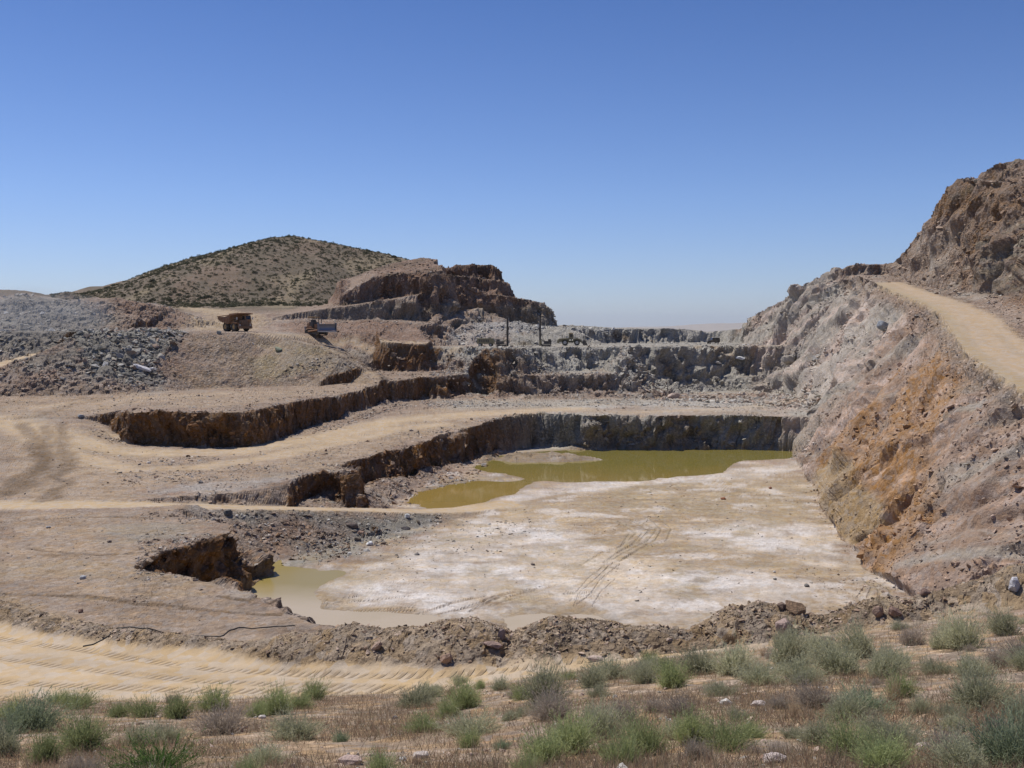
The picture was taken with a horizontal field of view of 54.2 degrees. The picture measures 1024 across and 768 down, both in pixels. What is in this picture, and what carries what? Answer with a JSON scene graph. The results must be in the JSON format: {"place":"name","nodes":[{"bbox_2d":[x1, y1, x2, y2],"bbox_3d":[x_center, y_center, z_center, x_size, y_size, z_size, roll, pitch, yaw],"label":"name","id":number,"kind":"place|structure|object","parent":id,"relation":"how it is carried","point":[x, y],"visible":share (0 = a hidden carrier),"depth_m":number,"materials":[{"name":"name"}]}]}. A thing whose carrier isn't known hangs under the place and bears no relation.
{"place":"outdoors","nodes":[
{"label":"outdoors","id":0,"kind":"place"},
{"bbox_2d":[248,560,604,630],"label":"muddy pool water","id":1,"kind":"structure","parent":0,"point":[294,588],"depth_m":74.89,"materials":[{"name":"beige liquid"}]},
{"bbox_2d":[407,480,532,508],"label":"amber pool water","id":2,"kind":"structure","parent":0,"point":[460,494],"depth_m":125.94,"materials":[{"name":"yellow liquid"}]},
{"bbox_2d":[0,159,1023,767],"bbox_3d":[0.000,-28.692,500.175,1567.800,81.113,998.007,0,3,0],"label":"ground","id":3,"kind":"structure","parent":0,"point":[576,573],"depth_m":107.73,"materials":[{"name":"beige soil"}]},
{"bbox_2d":[0,713,30,757],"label":"shrub","id":4,"kind":"object","parent":3,"relation":"on","point":[5,744],"visible":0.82,"depth_m":14.99,"materials":[{"name":"green plant"}]},
{"bbox_2d":[0,706,35,746],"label":"shrub","id":5,"kind":"object","parent":3,"relation":"on","point":[9,730],"visible":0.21,"depth_m":15.79,"materials":[{"name":"green plant"}]},
{"bbox_2d":[0,685,88,733],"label":"shrub","id":6,"kind":"object","parent":3,"relation":"on","point":[37,711],"visible":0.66,"depth_m":19.86,"materials":[{"name":"green plant"}]},
{"bbox_2d":[20,717,78,764],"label":"shrub","id":7,"kind":"object","parent":3,"relation":"on","point":[44,748],"visible":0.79,"depth_m":13.96,"materials":[{"name":"green plant"}]},
{"bbox_2d":[56,681,104,709],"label":"shrub","id":8,"kind":"object","parent":3,"relation":"on","point":[75,699],"visible":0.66,"depth_m":27.09,"materials":[{"name":"green plant"}]},
{"bbox_2d":[61,750,109,767],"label":"shrub","id":9,"kind":"object","parent":3,"relation":"on","point":[89,760],"visible":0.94,"depth_m":12.68,"materials":[{"name":"green plant"}]},
{"bbox_2d":[48,700,126,752],"bbox_3d":[-6.664,5.365,15.522,1.128,0.961,1.250,0,3,2],"label":"shrub","id":10,"kind":"object","parent":3,"relation":"on","point":[82,734],"visible":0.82,"depth_m":15.68,"materials":[{"name":"green plant"}]},
{"bbox_2d":[104,697,136,718],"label":"shrub","id":11,"kind":"object","parent":3,"relation":"on","point":[116,711],"visible":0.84,"depth_m":23.95,"materials":[{"name":"green plant"}]},
{"bbox_2d":[114,690,164,717],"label":"shrub","id":12,"kind":"object","parent":3,"relation":"on","point":[140,711],"visible":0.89,"depth_m":23.53,"materials":[{"name":"green plant"}]},
{"bbox_2d":[115,713,163,746],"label":"shrub","id":13,"kind":"object","parent":3,"relation":"on","point":[135,731],"visible":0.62,"depth_m":16.22,"materials":[{"name":"green plant"}]},
{"bbox_2d":[86,717,225,767],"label":"leafy plant","id":14,"kind":"object","parent":3,"relation":"on","point":[145,759],"visible":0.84,"depth_m":13.26,"materials":[{"name":"green plant"}]},
{"bbox_2d":[137,712,192,744],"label":"shrub","id":15,"kind":"object","parent":3,"relation":"on","point":[161,733],"visible":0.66,"depth_m":16.65,"materials":[{"name":"green plant"}]},
{"bbox_2d":[159,682,201,718],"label":"shrub","id":16,"kind":"object","parent":3,"relation":"on","point":[178,709],"visible":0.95,"depth_m":22.68,"materials":[{"name":"green plant"}]},
{"bbox_2d":[83,625,294,646],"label":"rubber hose","id":17,"kind":"object","parent":3,"relation":"on","point":[195,635],"visible":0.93,"depth_m":52.71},
{"bbox_2d":[188,680,235,712],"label":"shrub","id":18,"kind":"object","parent":3,"relation":"on","point":[214,695],"visible":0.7,"depth_m":24.65,"materials":[{"name":"green plant"}]},
{"bbox_2d":[180,691,263,736],"bbox_3d":[-5.316,6.063,18.402,1.546,0.892,1.360,-1,3,-21],"label":"shrub","id":19,"kind":"object","parent":3,"relation":"on","point":[227,723],"visible":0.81,"depth_m":18.39,"materials":[{"name":"grey plant"}]},
{"bbox_2d":[49,234,408,307],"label":"hill vegetation","id":20,"kind":"object","parent":3,"relation":"on","point":[194,304],"visible":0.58,"depth_m":393.57,"materials":[{"name":"green plant"}]},
{"bbox_2d":[217,313,252,330],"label":"haul truck","id":21,"kind":"object","parent":3,"relation":"on","point":[234,321],"visible":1,"depth_m":225.40,"materials":[{"name":"metal"}]},
{"bbox_2d":[223,753,272,767],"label":"shrub","id":22,"kind":"object","parent":3,"relation":"on","point":[245,765],"visible":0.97,"depth_m":12.18,"materials":[{"name":"green plant"}]},
{"bbox_2d":[241,698,274,717],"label":"shrub","id":23,"kind":"object","parent":3,"relation":"on","point":[258,711],"visible":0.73,"depth_m":22.43,"materials":[{"name":"green plant"}]},
{"bbox_2d":[241,738,297,764],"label":"shrub","id":24,"kind":"object","parent":3,"relation":"on","point":[266,754],"visible":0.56,"depth_m":13.52,"materials":[{"name":"green plant"}]},
{"bbox_2d":[252,678,298,715],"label":"shrub","id":25,"kind":"object","parent":3,"relation":"on","point":[283,700],"visible":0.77,"depth_m":22.85,"materials":[{"name":"green plant"}]},
{"bbox_2d":[257,699,339,741],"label":"shrub","id":26,"kind":"object","parent":3,"relation":"on","point":[287,729],"visible":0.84,"depth_m":17.32,"materials":[{"name":"green plant"}]},
{"bbox_2d":[289,681,318,709],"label":"shrub","id":27,"kind":"object","parent":3,"relation":"on","point":[301,702],"visible":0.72,"depth_m":24.94,"materials":[{"name":"green plant"}]},
{"bbox_2d":[300,672,331,699],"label":"shrub","id":28,"kind":"object","parent":3,"relation":"on","point":[312,687],"visible":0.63,"depth_m":28.56,"materials":[{"name":"green plant"}]},
{"bbox_2d":[304,317,336,335],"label":"bulldozer","id":29,"kind":"object","parent":3,"relation":"on","point":[314,327],"visible":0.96,"depth_m":231.31,"materials":[{"name":"orange paint"}]},
{"bbox_2d":[358,742,403,767],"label":"shrub","id":30,"kind":"object","parent":3,"relation":"on","point":[377,762],"visible":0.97,"depth_m":11.81,"materials":[{"name":"green plant"}]},
{"bbox_2d":[390,679,442,708],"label":"shrub","id":31,"kind":"object","parent":3,"relation":"on","point":[422,697],"visible":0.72,"depth_m":23.98,"materials":[{"name":"green plant"}]},
{"bbox_2d":[389,707,446,732],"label":"shrub","id":32,"kind":"object","parent":3,"relation":"on","point":[424,719],"visible":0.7,"depth_m":17.66,"materials":[{"name":"green plant"}]},
{"bbox_2d":[430,688,465,718],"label":"shrub","id":33,"kind":"object","parent":3,"relation":"on","point":[449,708],"visible":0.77,"depth_m":20.59,"materials":[{"name":"green plant"}]},
{"bbox_2d":[438,674,486,709],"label":"shrub","id":34,"kind":"object","parent":3,"relation":"on","point":[465,698],"visible":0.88,"depth_m":22.07,"materials":[{"name":"green plant"}]},
{"bbox_2d":[452,721,484,748],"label":"shrub","id":35,"kind":"object","parent":3,"relation":"on","point":[467,739],"visible":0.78,"depth_m":15.09,"materials":[{"name":"green plant"}]},
{"bbox_2d":[429,703,522,737],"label":"shrub","id":36,"kind":"object","parent":3,"relation":"on","point":[470,723],"visible":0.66,"depth_m":16.77,"materials":[{"name":"green plant"}]},
{"bbox_2d":[486,672,511,690],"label":"shrub","id":37,"kind":"object","parent":3,"relation":"on","point":[499,684],"visible":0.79,"depth_m":26.79,"materials":[{"name":"green plant"}]},
{"bbox_2d":[0,158,1023,667],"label":"rubble","id":38,"kind":"object","parent":3,"relation":"on","point":[154,336],"visible":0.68,"depth_m":148.50,"materials":[{"name":"stone"}]},
{"bbox_2d":[0,606,1023,767],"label":"dry grass","id":39,"kind":"structure","parent":3,"relation":"on","point":[641,763],"depth_m":15.35,"materials":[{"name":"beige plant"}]},
{"bbox_2d":[499,678,531,701],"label":"shrub","id":40,"kind":"object","parent":3,"relation":"on","point":[515,692],"visible":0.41,"depth_m":22.71,"materials":[{"name":"green plant"}]},
{"bbox_2d":[503,750,546,767],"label":"shrub","id":41,"kind":"object","parent":3,"relation":"on","point":[527,763],"visible":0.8,"depth_m":11.84,"materials":[{"name":"green plant"}]},
{"bbox_2d":[511,717,578,764],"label":"shrub","id":42,"kind":"object","parent":3,"relation":"on","point":[546,748],"visible":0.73,"depth_m":12.53,"materials":[{"name":"green plant"}]},
{"bbox_2d":[515,641,585,705],"bbox_3d":[0.676,6.105,20.889,1.509,1.262,1.425,-1,3,-19],"label":"shrub","id":43,"kind":"object","parent":3,"relation":"on","point":[534,687],"visible":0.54,"depth_m":20.74,"materials":[{"name":"green plant"}]},
{"bbox_2d":[519,679,583,721],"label":"shrub","id":44,"kind":"object","parent":3,"relation":"on","point":[550,705],"visible":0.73,"depth_m":17.61,"materials":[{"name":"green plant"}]},
{"bbox_2d":[543,692,607,756],"bbox_3d":[0.897,4.587,13.328,0.933,0.919,1.033,0,3,-8],"label":"shrub","id":45,"kind":"object","parent":3,"relation":"on","point":[581,735],"visible":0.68,"depth_m":13.43,"materials":[{"name":"green plant"}]},
{"bbox_2d":[569,653,612,688],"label":"shrub","id":46,"kind":"object","parent":3,"relation":"on","point":[589,680],"visible":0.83,"depth_m":23.50,"materials":[{"name":"green plant"}]},
{"bbox_2d":[582,680,612,697],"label":"shrub","id":47,"kind":"object","parent":3,"relation":"on","point":[598,688],"visible":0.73,"depth_m":21.46,"materials":[{"name":"green plant"}]},
{"bbox_2d":[573,685,635,739],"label":"shrub","id":48,"kind":"object","parent":3,"relation":"on","point":[608,723],"visible":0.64,"depth_m":14.87,"materials":[{"name":"green plant"}]},
{"bbox_2d":[578,652,640,679],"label":"shrub","id":49,"kind":"object","parent":3,"relation":"on","point":[615,667],"visible":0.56,"depth_m":25.89,"materials":[{"name":"green plant"}]},
{"bbox_2d":[586,723,650,764],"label":"shrub","id":50,"kind":"object","parent":3,"relation":"on","point":[623,750],"visible":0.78,"depth_m":12.19,"materials":[{"name":"green plant"}]},
{"bbox_2d":[597,690,646,721],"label":"shrub","id":51,"kind":"object","parent":3,"relation":"on","point":[624,705],"visible":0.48,"depth_m":16.21,"materials":[{"name":"brown plant"}]},
{"bbox_2d":[617,651,657,683],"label":"shrub","id":52,"kind":"object","parent":3,"relation":"on","point":[642,676],"visible":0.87,"depth_m":23.36,"materials":[{"name":"green plant"}]},
{"bbox_2d":[612,692,677,756],"bbox_3d":[1.582,4.472,13.115,0.896,0.792,0.992,-2,4,-27],"label":"shrub","id":53,"kind":"object","parent":3,"relation":"on","point":[650,735],"visible":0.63,"depth_m":12.99,"materials":[{"name":"green plant"}]},
{"bbox_2d":[641,689,667,713],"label":"shrub","id":54,"kind":"object","parent":3,"relation":"on","point":[652,705],"visible":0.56,"depth_m":17.24,"materials":[{"name":"grey plant"}]},
{"bbox_2d":[645,653,696,688],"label":"shrub","id":55,"kind":"object","parent":3,"relation":"on","point":[671,676],"visible":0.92,"depth_m":21.76,"materials":[{"name":"green plant"}]},
{"bbox_2d":[651,686,699,717],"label":"shrub","id":56,"kind":"object","parent":3,"relation":"on","point":[676,706],"visible":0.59,"depth_m":16.36,"materials":[{"name":"grey plant"}]},
{"bbox_2d":[664,643,719,675],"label":"shrub","id":57,"kind":"object","parent":3,"relation":"on","point":[698,661],"visible":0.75,"depth_m":24.55,"materials":[{"name":"green plant"}]},
{"bbox_2d":[666,701,721,745],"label":"shrub","id":58,"kind":"object","parent":3,"relation":"on","point":[690,724],"visible":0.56,"depth_m":13.62,"materials":[{"name":"green plant"}]},
{"bbox_2d":[677,729,723,759],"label":"shrub","id":59,"kind":"object","parent":3,"relation":"on","point":[689,748],"visible":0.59,"depth_m":12.19,"materials":[{"name":"green plant"}]},
{"bbox_2d":[699,678,751,696],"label":"shrub","id":60,"kind":"object","parent":3,"relation":"on","point":[717,688],"visible":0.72,"depth_m":19.30,"materials":[{"name":"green plant"}]},
{"bbox_2d":[695,630,760,676],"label":"shrub","id":61,"kind":"object","parent":3,"relation":"on","point":[736,657],"visible":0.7,"depth_m":23.61,"materials":[{"name":"green plant"}]},
{"bbox_2d":[688,707,777,753],"bbox_3d":[2.768,4.418,12.718,1.125,0.670,0.996,2,4,27],"label":"shrub","id":62,"kind":"object","parent":3,"relation":"on","point":[725,735],"visible":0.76,"depth_m":12.79,"materials":[{"name":"green plant"}]},
{"bbox_2d":[717,649,786,686],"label":"shrub","id":63,"kind":"object","parent":3,"relation":"on","point":[762,674],"visible":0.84,"depth_m":20.82,"materials":[{"name":"green plant"}]},
{"bbox_2d":[734,713,773,738],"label":"shrub","id":64,"kind":"object","parent":3,"relation":"on","point":[757,732],"visible":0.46,"depth_m":13.85,"materials":[{"name":"green plant"}]},
{"bbox_2d":[760,689,790,708],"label":"shrub","id":65,"kind":"object","parent":3,"relation":"on","point":[777,702],"visible":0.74,"depth_m":16.63,"materials":[{"name":"brown plant"}]},
{"bbox_2d":[770,721,808,739],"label":"shrub","id":66,"kind":"object","parent":3,"relation":"on","point":[790,733],"visible":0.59,"depth_m":13.72,"materials":[{"name":"green plant"}]},
{"bbox_2d":[785,600,805,613],"bbox_3d":[10.868,8.619,38.364,0.833,0.231,0.687,19,38,10],"label":"boulder","id":67,"kind":"object","parent":3,"relation":"on","point":[791,606],"visible":1,"depth_m":38.29,"materials":[{"name":"stone"}]},
{"bbox_2d":[757,645,837,678],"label":"shrub","id":68,"kind":"object","parent":3,"relation":"on","point":[793,665],"visible":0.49,"depth_m":21.69,"materials":[{"name":"green plant"}]},
{"bbox_2d":[763,607,834,664],"bbox_3d":[7.185,6.476,25.329,1.684,1.466,1.784,0,3,-6],"label":"shrub","id":69,"kind":"object","parent":3,"relation":"on","point":[787,647],"visible":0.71,"depth_m":25.20,"materials":[{"name":"green plant"}]},
{"bbox_2d":[782,667,833,685],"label":"shrub","id":70,"kind":"object","parent":3,"relation":"on","point":[804,674],"visible":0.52,"depth_m":20.15,"materials":[{"name":"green plant"}]},
{"bbox_2d":[782,674,836,710],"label":"shrub","id":71,"kind":"object","parent":3,"relation":"on","point":[808,692],"visible":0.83,"depth_m":16.68,"materials":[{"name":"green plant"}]},
{"bbox_2d":[783,708,840,745],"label":"shrub","id":72,"kind":"object","parent":3,"relation":"on","point":[809,728],"visible":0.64,"depth_m":13.11,"materials":[{"name":"green plant"}]},
{"bbox_2d":[794,623,846,654],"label":"shrub","id":73,"kind":"object","parent":3,"relation":"on","point":[816,642],"visible":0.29,"depth_m":27.26,"materials":[{"name":"green plant"}]},
{"bbox_2d":[798,635,868,675],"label":"shrub","id":74,"kind":"object","parent":3,"relation":"on","point":[839,660],"visible":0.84,"depth_m":22.10,"materials":[{"name":"green plant"}]},
{"bbox_2d":[809,699,873,755],"bbox_3d":[3.927,4.121,12.012,0.876,0.642,0.970,0,3,2],"label":"shrub","id":75,"kind":"object","parent":3,"relation":"on","point":[837,735],"visible":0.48,"depth_m":11.88,"materials":[{"name":"green plant"}]},
{"bbox_2d":[813,686,882,720],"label":"shrub","id":76,"kind":"object","parent":3,"relation":"on","point":[850,704],"visible":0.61,"depth_m":14.94,"materials":[{"name":"green plant"}]},
{"bbox_2d":[817,611,883,658],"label":"shrub","id":77,"kind":"object","parent":3,"relation":"on","point":[859,638],"visible":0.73,"depth_m":24.93,"materials":[{"name":"green plant"}]},
{"bbox_2d":[822,672,901,714],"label":"shrub","id":78,"kind":"object","parent":3,"relation":"on","point":[874,699],"visible":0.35,"depth_m":15.67,"materials":[{"name":"green plant"}]},
{"bbox_2d":[840,726,910,764],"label":"shrub","id":79,"kind":"object","parent":3,"relation":"on","point":[866,734],"visible":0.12,"depth_m":11.14,"materials":[{"name":"green plant"}]},
{"bbox_2d":[843,718,923,767],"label":"shrub","id":80,"kind":"object","parent":3,"relation":"on","point":[881,752],"visible":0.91,"depth_m":10.48,"materials":[{"name":"green plant"}]},
{"bbox_2d":[845,705,932,740],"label":"shrub","id":81,"kind":"object","parent":3,"relation":"on","point":[878,722],"visible":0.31,"depth_m":13.17,"materials":[{"name":"green plant"}]},
{"bbox_2d":[863,642,918,668],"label":"shrub","id":82,"kind":"object","parent":3,"relation":"on","point":[904,659],"visible":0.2,"depth_m":22.19,"materials":[{"name":"green plant"}]},
{"bbox_2d":[860,631,925,678],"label":"shrub","id":83,"kind":"object","parent":3,"relation":"on","point":[878,666],"visible":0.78,"depth_m":20.25,"materials":[{"name":"green plant"}]},
{"bbox_2d":[878,668,913,705],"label":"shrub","id":84,"kind":"object","parent":3,"relation":"on","point":[892,694],"visible":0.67,"depth_m":16.46,"materials":[{"name":"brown plant"}]},
{"bbox_2d":[879,667,923,697],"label":"shrub","id":85,"kind":"object","parent":3,"relation":"on","point":[907,684],"visible":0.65,"depth_m":17.12,"materials":[{"name":"green plant"}]},
{"bbox_2d":[863,717,947,747],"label":"shrub","id":86,"kind":"object","parent":3,"relation":"on","point":[906,735],"visible":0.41,"depth_m":12.52,"materials":[{"name":"green plant"}]},
{"bbox_2d":[895,619,931,645],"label":"shrub","id":87,"kind":"object","parent":3,"relation":"on","point":[908,638],"visible":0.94,"depth_m":27.11,"materials":[{"name":"brown plant"}]},
{"bbox_2d":[904,685,938,716],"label":"shrub","id":88,"kind":"object","parent":3,"relation":"on","point":[920,706],"visible":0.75,"depth_m":14.95,"materials":[{"name":"green plant"}]},
{"bbox_2d":[915,648,954,675],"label":"shrub","id":89,"kind":"object","parent":3,"relation":"on","point":[930,665],"visible":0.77,"depth_m":20.27,"materials":[{"name":"green plant"}]},
{"bbox_2d":[917,717,975,756],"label":"shrub","id":90,"kind":"object","parent":3,"relation":"on","point":[936,735],"visible":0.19,"depth_m":11.57,"materials":[{"name":"green plant"}]},
{"bbox_2d":[923,618,980,650],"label":"shrub","id":91,"kind":"object","parent":3,"relation":"on","point":[936,644],"visible":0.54,"depth_m":25.35,"materials":[{"name":"green plant"}]},
{"bbox_2d":[901,717,1003,767],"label":"shrub","id":92,"kind":"object","parent":3,"relation":"on","point":[964,752],"visible":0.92,"depth_m":10.29,"materials":[{"name":"green plant"}]},
{"bbox_2d":[928,697,978,718],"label":"shrub","id":93,"kind":"object","parent":3,"relation":"on","point":[949,707],"visible":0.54,"depth_m":14.48,"materials":[{"name":"green plant"}]},
{"bbox_2d":[934,712,979,731],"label":"shrub","id":94,"kind":"object","parent":3,"relation":"on","point":[948,719],"visible":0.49,"depth_m":13.20,"materials":[{"name":"green plant"}]},
{"bbox_2d":[928,602,993,649],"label":"shrub","id":95,"kind":"object","parent":3,"relation":"on","point":[959,635],"visible":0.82,"depth_m":24.56,"materials":[{"name":"green plant"}]},
{"bbox_2d":[930,688,1023,767],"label":"shrub","id":96,"kind":"object","parent":3,"relation":"on","point":[1008,742],"visible":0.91,"depth_m":10.61,"materials":[{"name":"green plant"}]},
{"bbox_2d":[950,646,1003,677],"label":"shrub","id":97,"kind":"object","parent":3,"relation":"on","point":[964,662],"visible":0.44,"depth_m":19.34,"materials":[{"name":"green plant"}]},
{"bbox_2d":[939,654,1023,710],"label":"shrub","id":98,"kind":"object","parent":3,"relation":"on","point":[973,690],"visible":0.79,"depth_m":15.17,"materials":[{"name":"green plant"}]},
{"bbox_2d":[967,685,1008,723],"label":"dry stalks","id":99,"kind":"object","parent":3,"relation":"on","point":[992,706],"visible":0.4,"depth_m":13.49,"materials":[{"name":"brown plant"}]},
{"bbox_2d":[978,641,1017,666],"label":"shrub","id":100,"kind":"object","parent":3,"relation":"on","point":[992,656],"visible":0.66,"depth_m":20.52,"materials":[{"name":"brown plant"}]},
{"bbox_2d":[978,600,1023,636],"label":"shrub","id":101,"kind":"object","parent":3,"relation":"on","point":[999,622],"visible":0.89,"depth_m":26.68,"materials":[{"name":"green plant"}]},
{"bbox_2d":[991,692,1023,720],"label":"shrub","id":102,"kind":"object","parent":3,"relation":"on","point":[1014,710],"visible":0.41,"depth_m":13.71,"materials":[{"name":"green plant"}]},
{"bbox_2d":[995,642,1023,670],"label":"shrub","id":103,"kind":"object","parent":3,"relation":"on","point":[1017,660],"visible":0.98,"depth_m":19.59,"materials":[{"name":"green plant"}]},
{"bbox_2d":[0,0,1023,327],"label":"sky","id":104,"kind":"structure","parent":0,"point":[619,163],"materials":[{"name":"blue"}]},
{"bbox_2d":[475,449,792,481],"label":"green pool water","id":105,"kind":"structure","parent":0,"point":[623,465],"depth_m":151.40,"materials":[{"name":"green liquid"}]},
{"bbox_2d":[619,323,742,330],"bbox_3d":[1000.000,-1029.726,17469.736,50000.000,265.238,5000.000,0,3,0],"label":"mountains","id":106,"kind":"structure","parent":0,"point":[716,326],"depth_m":16347.04,"materials":[{"name":"grey stone"}]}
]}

